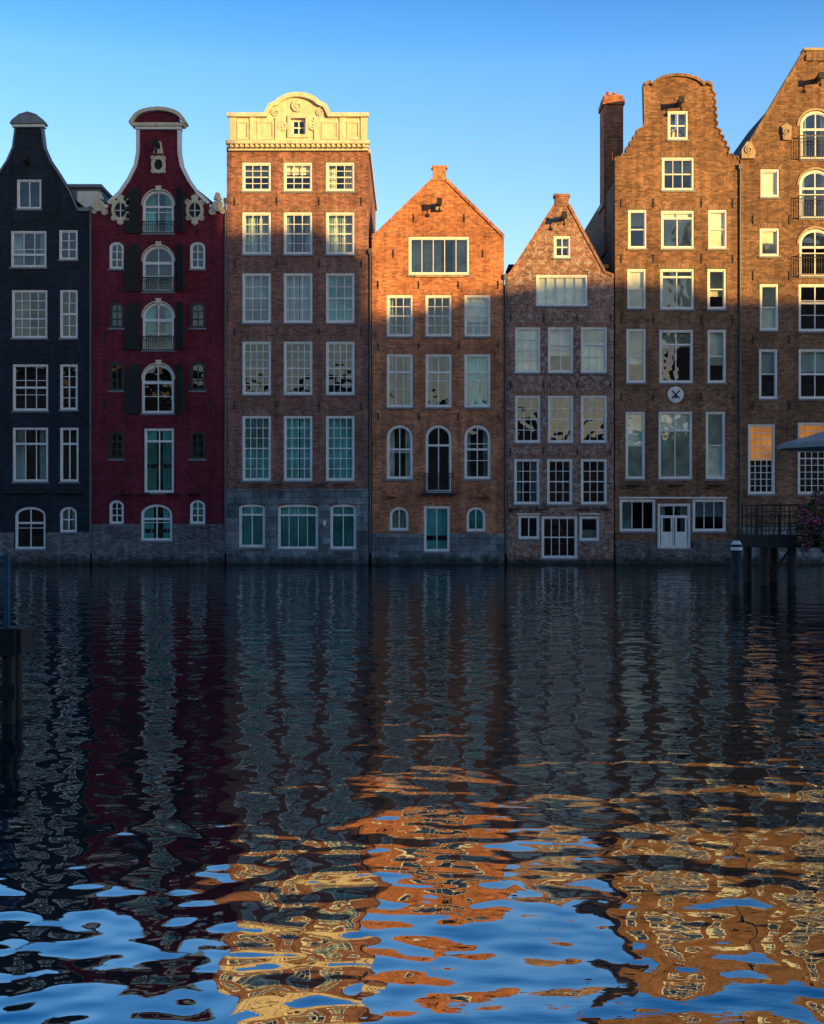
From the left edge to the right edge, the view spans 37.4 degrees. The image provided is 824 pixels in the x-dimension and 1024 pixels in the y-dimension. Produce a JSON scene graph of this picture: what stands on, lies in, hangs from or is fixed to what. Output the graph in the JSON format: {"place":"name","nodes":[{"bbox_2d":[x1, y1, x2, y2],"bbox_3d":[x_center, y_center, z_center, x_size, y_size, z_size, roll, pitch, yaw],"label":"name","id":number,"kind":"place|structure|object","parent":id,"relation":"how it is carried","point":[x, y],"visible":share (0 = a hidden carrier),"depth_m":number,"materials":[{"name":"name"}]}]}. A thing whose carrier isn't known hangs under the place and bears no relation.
{"place":"outdoors","nodes":[
{"label":"outdoors","id":0,"kind":"place"},
{"bbox_2d":[19,543,674,563],"bbox_3d":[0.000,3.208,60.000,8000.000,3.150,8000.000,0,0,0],"label":"ground","id":1,"kind":"structure","parent":0,"point":[556,552],"depth_m":60.90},
{"bbox_2d":[20,183,83,206],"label":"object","id":2,"kind":"structure","parent":1,"relation":"on","point":[23,185],"depth_m":61.93,"materials":[{"name":"black paint"}]},
{"bbox_2d":[16,183,76,543],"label":"windows","id":3,"kind":"structure","parent":2,"relation":"attached to","point":[37,531],"depth_m":62.20,"materials":[{"name":"white wood"}]},
{"bbox_2d":[77,191,98,206],"bbox_3d":[-16.292,-15.625,61.155,1.083,1.000,0.070,0,0,0],"label":"white dormer","id":4,"kind":"object","parent":2,"relation":"on","point":[85,198],"visible":0.57,"depth_m":61.12,"materials":[{"name":"paint"}]},
{"bbox_2d":[68,184,111,202],"bbox_3d":[-16.458,-15.396,63.600,1.750,2.125,5.200,0,0,0],"label":"roof dormer","id":5,"kind":"object","parent":2,"relation":"on","point":[101,188],"visible":0.14,"depth_m":61.20,"materials":[{"name":"grey metal"}]},
{"bbox_2d":[104,190,226,488],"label":"wall","id":6,"kind":"structure","parent":1,"relation":"on","point":[211,202],"depth_m":60.76,"materials":[{"name":"brown brick"}]},
{"bbox_2d":[113,194,202,537],"bbox_3d":[-12.531,-7.021,61.260,6.521,21.042,1.880,0,0,0],"label":"interior","id":7,"kind":"object","parent":6,"relation":"attached to","point":[151,403],"visible":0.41,"depth_m":62.20,"materials":[{"name":"black"}]},
{"bbox_2d":[369,160,375,542],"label":"wall","id":8,"kind":"structure","parent":1,"relation":"on","point":[372,219],"depth_m":64.79,"materials":[{"name":"brown brick"}]},
{"bbox_2d":[245,122,351,504],"bbox_3d":[-5.642,-8.021,61.252,6.967,23.042,1.897,0,0,0],"label":"interior","id":9,"kind":"object","parent":8,"relation":"attached to","point":[290,355],"visible":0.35,"depth_m":62.20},
{"bbox_2d":[504,265,606,563],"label":"wall","id":10,"kind":"structure","parent":1,"relation":"on","point":[506,417],"depth_m":60.57,"materials":[{"name":"brick"}]},
{"bbox_2d":[506,249,610,549],"bbox_3d":[7.325,-5.917,61.260,5.233,18.833,1.880,0,0,0],"label":"interior","id":11,"kind":"object","parent":10,"relation":"attached to","point":[562,491],"visible":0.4,"depth_m":62.20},
{"bbox_2d":[584,129,684,273],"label":"roof","id":12,"kind":"structure","parent":1,"relation":"on","point":[592,230],"depth_m":62.45,"materials":[{"name":"beige brick"}]},
{"bbox_2d":[598,92,624,258],"bbox_3d":[10.450,-17.717,63.700,1.140,8.600,1.540,0,0,0],"label":"chimney","id":13,"kind":"object","parent":12,"relation":"on","point":[610,110],"visible":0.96,"depth_m":63.00,"materials":[{"name":"brick"}]},
{"bbox_2d":[598,202,605,213],"bbox_3d":[10.450,-15.917,63.700,1.200,0.200,1.600,0,0,0],"label":"lead cap","id":14,"kind":"object","parent":13,"relation":"attached to","point":[602,205],"visible":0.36,"depth_m":63.19,"materials":[{"name":"grey metal"}]},
{"bbox_2d":[629,176,722,543],"bbox_3d":[13.075,-7.750,61.260,6.067,22.500,1.880,0,0,0],"label":"interior","id":15,"kind":"object","parent":12,"relation":"attached to","point":[668,365],"visible":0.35,"depth_m":62.20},
{"bbox_2d":[733,115,763,155],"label":"roof","id":16,"kind":"structure","parent":1,"relation":"on","point":[747,137],"depth_m":68.90,"materials":[{"name":"grey brick"}]},
{"bbox_2d":[750,115,823,491],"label":"interior","id":17,"kind":"object","parent":16,"relation":"attached to","point":[807,381],"visible":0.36,"depth_m":62.20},
{"bbox_2d":[0,564,823,1023],"bbox_3d":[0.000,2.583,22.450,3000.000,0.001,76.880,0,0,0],"label":"water","id":18,"kind":"structure","parent":0,"point":[410,792],"depth_m":11.04,"materials":[{"name":"blue liquid"}]},
{"bbox_2d":[0,555,32,723],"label":"wooden jetty","id":19,"kind":"object","parent":18,"relation":"in","point":[16,643],"visible":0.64,"depth_m":14.85,"materials":[{"name":"brown wood"}]},
{"bbox_2d":[0,127,91,563],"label":"facade","id":20,"kind":"structure","parent":18,"relation":"in","point":[56,197],"depth_m":60.00,"materials":[{"name":"black brick"}]},
{"bbox_2d":[12,124,46,128],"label":"white trim","id":21,"kind":"structure","parent":20,"relation":"on","point":[44,126],"depth_m":59.88,"materials":[{"name":"paint"}]},
{"bbox_2d":[2,154,81,492],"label":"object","id":22,"kind":"structure","parent":20,"relation":"attached to","point":[25,159],"depth_m":59.75,"materials":[{"name":"black paint"}]},
{"bbox_2d":[14,234,74,529],"bbox_3d":[-18.166,-6.452,60.416,3.353,14.985,0.169,0,0,-2],"label":"white curtain","id":23,"kind":"object","parent":20,"relation":"attached to","point":[20,434],"visible":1,"depth_m":60.40,"materials":[{"name":"white fabric"}]},
{"bbox_2d":[9,209,79,550],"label":"sills","id":24,"kind":"structure","parent":20,"relation":"attached to","point":[42,411],"depth_m":59.93,"materials":[{"name":"white stone"}]},
{"bbox_2d":[11,180,78,548],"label":"window frames","id":25,"kind":"structure","parent":20,"relation":"attached to","point":[62,314],"depth_m":60.05,"materials":[{"name":"white paint"}]},
{"bbox_2d":[0,532,89,563],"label":"plinth brick","id":26,"kind":"object","parent":20,"relation":"attached to","point":[67,549],"visible":0.63,"depth_m":59.95,"materials":[{"name":"grey brick"}]},
{"bbox_2d":[0,111,91,212],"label":"lead cap","id":27,"kind":"object","parent":20,"relation":"attached to","point":[26,117],"visible":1,"depth_m":59.88,"materials":[{"name":"grey metal"}]},
{"bbox_2d":[88,206,92,552],"bbox_3d":[-15.850,-6.506,59.910,0.180,17.095,0.160,0,0,0],"label":"downpipe","id":28,"kind":"object","parent":20,"relation":"attached to","point":[90,208],"visible":1,"depth_m":59.88,"materials":[{"name":"metal"}]},
{"bbox_2d":[92,130,225,563],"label":"facade","id":29,"kind":"structure","parent":18,"relation":"in","point":[206,420],"depth_m":60.00,"materials":[{"name":"red brick"}]},
{"bbox_2d":[152,139,159,152],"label":"hoist beam","id":30,"kind":"structure","parent":29,"relation":"attached to","point":[155,143],"depth_m":59.21,"materials":[{"name":"black paint"}]},
{"bbox_2d":[108,233,205,542],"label":"sills","id":31,"kind":"structure","parent":29,"relation":"attached to","point":[157,413],"depth_m":59.93,"materials":[{"name":"stone"}]},
{"bbox_2d":[115,159,199,413],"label":"shutters","id":32,"kind":"object","parent":29,"relation":"attached to","point":[132,327],"visible":1,"depth_m":59.87,"materials":[{"name":"black paint"}]},
{"bbox_2d":[110,191,204,540],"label":"window frames","id":33,"kind":"structure","parent":29,"relation":"attached to","point":[145,320],"depth_m":60.05,"materials":[{"name":"white paint"}]},
{"bbox_2d":[110,302,204,458],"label":"dark frames","id":34,"kind":"structure","parent":29,"relation":"attached to","point":[122,380],"depth_m":60.07,"materials":[{"name":"green paint"}]},
{"bbox_2d":[91,126,223,217],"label":"white trim","id":35,"kind":"structure","parent":29,"relation":"attached to","point":[179,129],"depth_m":59.91,"materials":[{"name":"paint"}]},
{"bbox_2d":[103,221,211,493],"bbox_3d":[-12.542,-7.610,59.755,5.350,13.447,0.510,0,0,0],"label":"ironwork","id":36,"kind":"object","parent":29,"relation":"attached to","point":[146,280],"visible":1,"depth_m":59.87,"materials":[{"name":"metal"}]},
{"bbox_2d":[92,524,224,563],"bbox_3d":[-12.521,1.883,59.974,6.542,2.600,0.047,0,0,0],"label":"plinth brick","id":37,"kind":"object","parent":29,"relation":"attached to","point":[188,545],"visible":0.64,"depth_m":59.95,"materials":[{"name":"grey brick"}]},
{"bbox_2d":[92,106,224,378],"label":"cream trim","id":38,"kind":"structure","parent":29,"relation":"attached to","point":[98,204],"depth_m":59.87,"materials":[{"name":"paint"}]},
{"bbox_2d":[135,112,180,121],"bbox_3d":[-12.500,-19.438,60.070,2.333,0.542,0.460,0,0,0],"label":"gable head","id":39,"kind":"object","parent":38,"relation":"on","point":[157,117],"visible":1,"depth_m":59.84},
{"bbox_2d":[144,194,202,537],"bbox_3d":[-11.792,-7.244,60.349,3.267,17.402,0.096,0,0,0],"label":"curtain teal","id":40,"kind":"object","parent":29,"relation":"attached to","point":[152,435],"visible":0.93,"depth_m":60.34,"materials":[{"name":"teal fabric"}]},
{"bbox_2d":[226,489,368,563],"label":"plinth","id":41,"kind":"structure","parent":18,"relation":"in","point":[272,499],"depth_m":59.94,"materials":[{"name":"grey stone"}]},
{"bbox_2d":[227,148,368,549],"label":"facade","id":42,"kind":"structure","parent":18,"relation":"in","point":[234,348],"depth_m":60.00,"materials":[{"name":"brown brick"}]},
{"bbox_2d":[223,198,226,552],"bbox_3d":[-9.196,-6.714,59.910,0.180,17.512,0.160,0,0,0],"label":"downpipe","id":43,"kind":"object","parent":42,"relation":"attached to","point":[225,292],"visible":1,"depth_m":59.88,"materials":[{"name":"metal"}]},
{"bbox_2d":[239,119,355,548],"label":"window frames","id":44,"kind":"structure","parent":42,"relation":"attached to","point":[294,214],"depth_m":60.04,"materials":[{"name":"white paint"}]},
{"bbox_2d":[238,191,356,550],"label":"sills","id":45,"kind":"structure","parent":42,"relation":"attached to","point":[299,395],"depth_m":59.93,"materials":[{"name":"white stone"}]},
{"bbox_2d":[242,276,353,545],"bbox_3d":[-5.646,-4.994,60.355,5.892,13.735,0.094,0,0,0],"label":"curtain teal","id":46,"kind":"object","parent":42,"relation":"attached to","point":[292,428],"visible":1,"depth_m":60.35,"materials":[{"name":"teal fabric"}]},
{"bbox_2d":[234,197,361,484],"bbox_3d":[-5.625,-8.433,59.778,6.350,14.200,0.455,0,0,0],"label":"ironwork","id":47,"kind":"object","parent":42,"relation":"attached to","point":[276,334],"visible":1,"depth_m":59.95,"materials":[{"name":"metal"}]},
{"bbox_2d":[245,216,351,319],"bbox_3d":[-5.604,-14.390,60.439,5.642,10.193,0.207,0,0,0],"label":"white curtain","id":48,"kind":"object","parent":42,"relation":"attached to","point":[290,282],"visible":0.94,"depth_m":60.48,"materials":[{"name":"white fabric"}]},
{"bbox_2d":[240,157,356,414],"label":"lintels","id":49,"kind":"object","parent":42,"relation":"attached to","point":[298,270],"visible":1,"depth_m":59.98,"materials":[{"name":"brick"}]},
{"bbox_2d":[245,166,351,188],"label":"windows","id":50,"kind":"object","parent":42,"relation":"attached to","point":[297,168],"visible":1,"depth_m":60.31,"materials":[{"name":"glass"}]},
{"bbox_2d":[226,92,376,210],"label":"cream trim","id":51,"kind":"structure","parent":42,"relation":"attached to","point":[279,144],"depth_m":59.76,"materials":[{"name":"paint"}]},
{"bbox_2d":[236,98,360,139],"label":"cornice parapet","id":52,"kind":"structure","parent":51,"relation":"on","point":[285,109],"depth_m":59.86,"materials":[{"name":"beige paint"}]},
{"bbox_2d":[372,181,503,551],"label":"facade","id":53,"kind":"structure","parent":18,"relation":"in","point":[486,271],"depth_m":60.00,"materials":[{"name":"orange brick"}]},
{"bbox_2d":[368,248,371,552],"bbox_3d":[-2.058,-5.464,59.910,0.180,15.012,0.160,0,0,0],"label":"downpipe","id":54,"kind":"object","parent":53,"relation":"attached to","point":[369,251],"visible":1,"depth_m":59.88,"materials":[{"name":"metal"}]},
{"bbox_2d":[371,165,504,435],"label":"lintels","id":55,"kind":"object","parent":53,"relation":"attached to","point":[439,172],"visible":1,"depth_m":59.98,"materials":[{"name":"orange brick"}]},
{"bbox_2d":[377,214,498,497],"bbox_3d":[1.292,-7.704,59.780,6.017,13.992,0.460,0,0,0],"label":"ironwork","id":56,"kind":"object","parent":53,"relation":"attached to","point":[458,420],"visible":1,"depth_m":59.79,"materials":[{"name":"metal"}]},
{"bbox_2d":[387,237,489,551],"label":"window frames","id":57,"kind":"structure","parent":53,"relation":"attached to","point":[438,372],"depth_m":60.02,"materials":[{"name":"white paint"}]},
{"bbox_2d":[389,240,487,527],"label":"windows","id":58,"kind":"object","parent":53,"relation":"attached to","point":[421,255],"visible":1,"depth_m":60.40,"materials":[{"name":"glass"}]},
{"bbox_2d":[389,298,487,475],"bbox_3d":[1.312,-6.182,60.434,5.225,9.193,0.164,0,0,0],"label":"white curtain","id":59,"kind":"object","parent":53,"relation":"attached to","point":[480,329],"visible":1,"depth_m":60.41,"materials":[{"name":"white fabric"}]},
{"bbox_2d":[385,275,491,553],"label":"sills","id":60,"kind":"structure","parent":53,"relation":"attached to","point":[438,408],"depth_m":59.93,"materials":[{"name":"grey stone"}]},
{"bbox_2d":[415,207,462,276],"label":"sandstone trim","id":61,"kind":"structure","parent":53,"relation":"attached to","point":[441,208],"depth_m":59.90,"materials":[{"name":"beige stone"}]},
{"bbox_2d":[437,198,441,211],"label":"hoist beam","id":62,"kind":"structure","parent":53,"relation":"attached to","point":[439,202],"depth_m":59.12,"materials":[{"name":"black paint"}]},
{"bbox_2d":[427,357,487,548],"bbox_3d":[2.229,-2.932,60.356,3.392,9.860,0.092,0,0,0],"label":"curtain teal","id":63,"kind":"object","parent":53,"relation":"attached to","point":[471,400],"visible":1,"depth_m":60.36,"materials":[{"name":"teal fabric"}]},
{"bbox_2d":[372,534,503,563],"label":"plinth","id":64,"kind":"structure","parent":18,"relation":"in","point":[465,548],"depth_m":59.94,"materials":[{"name":"grey stone"}]},
{"bbox_2d":[507,199,613,559],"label":"facade","id":65,"kind":"structure","parent":18,"relation":"in","point":[537,258],"depth_m":60.00,"materials":[{"name":"brick"}]},
{"bbox_2d":[504,274,507,552],"bbox_3d":[4.612,-4.839,59.910,0.180,13.762,0.160,0,0,0],"label":"downpipe","id":66,"kind":"object","parent":65,"relation":"attached to","point":[505,368],"visible":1,"depth_m":59.88,"materials":[{"name":"metal"}]},
{"bbox_2d":[517,399,569,501],"bbox_3d":[6.500,-3.078,60.407,3.017,5.485,0.096,0,0,-1],"label":"white curtain","id":67,"kind":"object","parent":65,"relation":"attached to","point":[533,484],"visible":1,"depth_m":60.41,"materials":[{"name":"white fabric"}]},
{"bbox_2d":[517,513,599,514],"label":"white trim","id":68,"kind":"structure","parent":65,"relation":"attached to","point":[539,513],"depth_m":59.94,"materials":[{"name":"paint"}]},
{"bbox_2d":[514,236,606,557],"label":"window frames","id":69,"kind":"structure","parent":65,"relation":"attached to","point":[597,344],"depth_m":60.02,"materials":[{"name":"white paint"}]},
{"bbox_2d":[513,258,607,559],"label":"sills","id":70,"kind":"structure","parent":65,"relation":"attached to","point":[560,443],"depth_m":59.93,"materials":[{"name":"grey stone"}]},
{"bbox_2d":[507,560,613,563],"bbox_3d":[7.333,2.779,59.964,5.250,0.808,0.067,0,0,0],"label":"plinth brick","id":71,"kind":"object","parent":65,"relation":"attached to","point":[560,561],"visible":0.36,"depth_m":59.93,"materials":[{"name":"grey brick"}]},
{"bbox_2d":[509,314,611,508],"bbox_3d":[7.312,-4.954,59.803,5.058,9.658,0.405,0,0,0],"label":"ironwork","id":72,"kind":"object","parent":65,"relation":"attached to","point":[577,384],"visible":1,"depth_m":59.95,"materials":[{"name":"metal"}]},
{"bbox_2d":[518,239,603,537],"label":"windows","id":73,"kind":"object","parent":65,"relation":"attached to","point":[554,334],"visible":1,"depth_m":60.20,"materials":[{"name":"glass"}]},
{"bbox_2d":[508,194,613,458],"bbox_3d":[7.305,-9.162,60.130,5.264,13.050,0.460,0,0,0],"label":"gable coping","id":74,"kind":"object","parent":65,"relation":"attached to","point":[561,200],"visible":1,"depth_m":59.98,"materials":[{"name":"brick"}]},
{"bbox_2d":[560,211,566,225],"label":"hoist beam","id":75,"kind":"structure","parent":65,"relation":"attached to","point":[563,216],"depth_m":59.12,"materials":[{"name":"black paint"}]},
{"bbox_2d":[614,77,738,563],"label":"facade","id":76,"kind":"structure","parent":18,"relation":"in","point":[638,174],"depth_m":60.00,"materials":[{"name":"brown brick"}]},
{"bbox_2d":[622,502,722,544],"bbox_3d":[12.875,0.568,60.384,5.350,2.527,0.155,0,0,0],"label":"white curtain","id":77,"kind":"object","parent":76,"relation":"attached to","point":[626,512],"visible":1,"depth_m":60.38,"materials":[{"name":"white fabric"}]},
{"bbox_2d":[618,139,727,549],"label":"sills","id":78,"kind":"structure","parent":76,"relation":"attached to","point":[678,140],"depth_m":59.93,"materials":[{"name":"white stone"}]},
{"bbox_2d":[619,387,726,497],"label":"white trim","id":79,"kind":"structure","parent":76,"relation":"attached to","point":[671,394],"depth_m":59.93,"materials":[{"name":"paint"}]},
{"bbox_2d":[620,111,726,547],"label":"window frames","id":80,"kind":"structure","parent":76,"relation":"attached to","point":[677,218],"depth_m":60.02,"materials":[{"name":"white paint"}]},
{"bbox_2d":[661,515,686,545],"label":"door panels","id":81,"kind":"object","parent":80,"relation":"attached to","point":[667,538],"visible":1,"depth_m":60.06,"materials":[{"name":"white paint"}]},
{"bbox_2d":[615,541,732,563],"bbox_3d":[13.083,2.300,59.964,6.083,1.767,0.067,0,0,0],"label":"plinth brick","id":82,"kind":"object","parent":76,"relation":"attached to","point":[647,552],"visible":0.57,"depth_m":59.93,"materials":[{"name":"grey brick"}]},
{"bbox_2d":[628,115,722,475],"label":"windows","id":83,"kind":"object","parent":76,"relation":"attached to","point":[667,421],"visible":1,"depth_m":60.20,"materials":[{"name":"glass"}]},
{"bbox_2d":[613,73,739,410],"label":"lintels","id":84,"kind":"object","parent":76,"relation":"attached to","point":[677,266],"visible":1,"depth_m":59.98,"materials":[{"name":"beige brick"}]},
{"bbox_2d":[620,198,733,485],"bbox_3d":[13.083,-8.383,59.803,5.600,14.183,0.405,0,0,0],"label":"ironwork","id":85,"kind":"object","parent":76,"relation":"attached to","point":[653,319],"visible":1,"depth_m":59.95,"materials":[{"name":"metal"}]},
{"bbox_2d":[676,96,684,109],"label":"hoist beam","id":86,"kind":"structure","parent":76,"relation":"attached to","point":[680,100],"depth_m":59.18,"materials":[{"name":"black paint"}]},
{"bbox_2d":[730,541,741,593],"bbox_3d":[10.204,2.694,38.300,0.387,3.581,0.378,0,0,0],"label":"mooring post","id":87,"kind":"object","parent":18,"relation":"in","point":[736,564],"visible":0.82,"depth_m":38.17,"materials":[{"name":"brown wood"}]},
{"bbox_2d":[737,504,823,584],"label":"wooden terrace","id":88,"kind":"structure","parent":18,"relation":"in","point":[768,545],"depth_m":42.85,"materials":[{"name":"brown wood"}]},
{"bbox_2d":[755,510,768,534],"bbox_3d":[12.700,0.384,44.100,0.425,0.901,0.400,0,0,0],"label":"cafe chair","id":89,"kind":"object","parent":88,"relation":"on","point":[758,522],"visible":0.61,"depth_m":43.92,"materials":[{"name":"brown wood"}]},
{"bbox_2d":[768,514,788,534],"bbox_3d":[13.300,0.458,44.100,0.711,0.750,0.711,0,0,0],"label":"cafe table","id":90,"kind":"object","parent":88,"relation":"on","point":[778,522],"visible":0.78,"depth_m":43.97,"materials":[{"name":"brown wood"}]},
{"bbox_2d":[777,431,823,451],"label":"parasol","id":91,"kind":"object","parent":88,"relation":"on","point":[813,443],"visible":1,"depth_m":43.51,"materials":[{"name":"fabric"}]},
{"bbox_2d":[793,484,823,554],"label":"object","id":92,"kind":"object","parent":88,"relation":"on","point":[804,527],"visible":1,"depth_m":42.16,"materials":[{"name":"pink plant"}]},
{"bbox_2d":[739,56,823,525],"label":"facade","id":93,"kind":"structure","parent":18,"relation":"in","point":[803,92],"depth_m":60.00,"materials":[{"name":"brown brick"}]},
{"bbox_2d":[738,164,742,533],"bbox_3d":[16.175,-7.548,59.910,0.180,19.178,0.160,0,0,0],"label":"downpipe","id":94,"kind":"object","parent":93,"relation":"attached to","point":[740,167],"visible":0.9,"depth_m":59.88,"materials":[{"name":"metal"}]},
{"bbox_2d":[739,51,823,423],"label":"lintels","id":95,"kind":"object","parent":93,"relation":"attached to","point":[814,55],"visible":1,"depth_m":59.98,"materials":[{"name":"beige brick"}]},
{"bbox_2d":[739,48,823,243],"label":"sandstone trim","id":96,"kind":"structure","parent":93,"relation":"attached to","point":[747,151],"depth_m":59.86,"materials":[{"name":"beige stone"}]},
{"bbox_2d":[747,159,823,495],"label":"sills","id":97,"kind":"structure","parent":93,"relation":"attached to","point":[797,331],"depth_m":59.93,"materials":[{"name":"white stone"}]},
{"bbox_2d":[748,111,823,493],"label":"window frames","id":98,"kind":"structure","parent":93,"relation":"attached to","point":[814,303],"depth_m":60.02,"materials":[{"name":"white paint"}]},
{"bbox_2d":[750,425,823,460],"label":"lattice amber","id":99,"kind":"object","parent":93,"relation":"attached to","point":[763,436],"visible":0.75,"depth_m":60.31,"materials":[{"name":"orange glass"}]},
{"bbox_2d":[752,135,823,409],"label":"ironwork","id":100,"kind":"object","parent":93,"relation":"attached to","point":[789,275],"visible":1,"depth_m":59.64,"materials":[{"name":"metal"}]},
{"bbox_2d":[761,116,823,373],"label":"white curtain","id":101,"kind":"object","parent":93,"relation":"attached to","point":[767,362],"visible":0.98,"depth_m":60.31,"materials":[{"name":"white fabric"}]},
{"bbox_2d":[762,173,823,327],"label":"windows","id":102,"kind":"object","parent":93,"relation":"attached to","point":[768,247],"visible":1,"depth_m":60.20,"materials":[{"name":"glass"}]},
{"bbox_2d":[814,72,823,85],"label":"hoist beam","id":103,"kind":"structure","parent":93,"relation":"attached to","point":[818,77],"depth_m":59.21,"materials":[{"name":"black paint"}]},
{"bbox_2d":[742,527,823,563],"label":"plinth","id":104,"kind":"structure","parent":18,"relation":"in","point":[814,556],"depth_m":59.93,"materials":[{"name":"grey stone"}]},
{"bbox_2d":[0,0,823,283],"label":"sky","id":105,"kind":"structure","parent":0,"point":[507,95],"materials":[{"name":"blue"}]},
{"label":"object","id":106,"kind":"object","parent":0,"visible":0},
{"bbox_2d":[393,240,482,539],"bbox_3d":[1.283,-6.521,61.260,6.483,20.042,1.880,0,0,0],"label":"interior","id":107,"kind":"object","parent":106,"relation":"attached to","point":[432,438],"visible":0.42,"depth_m":62.20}
]}

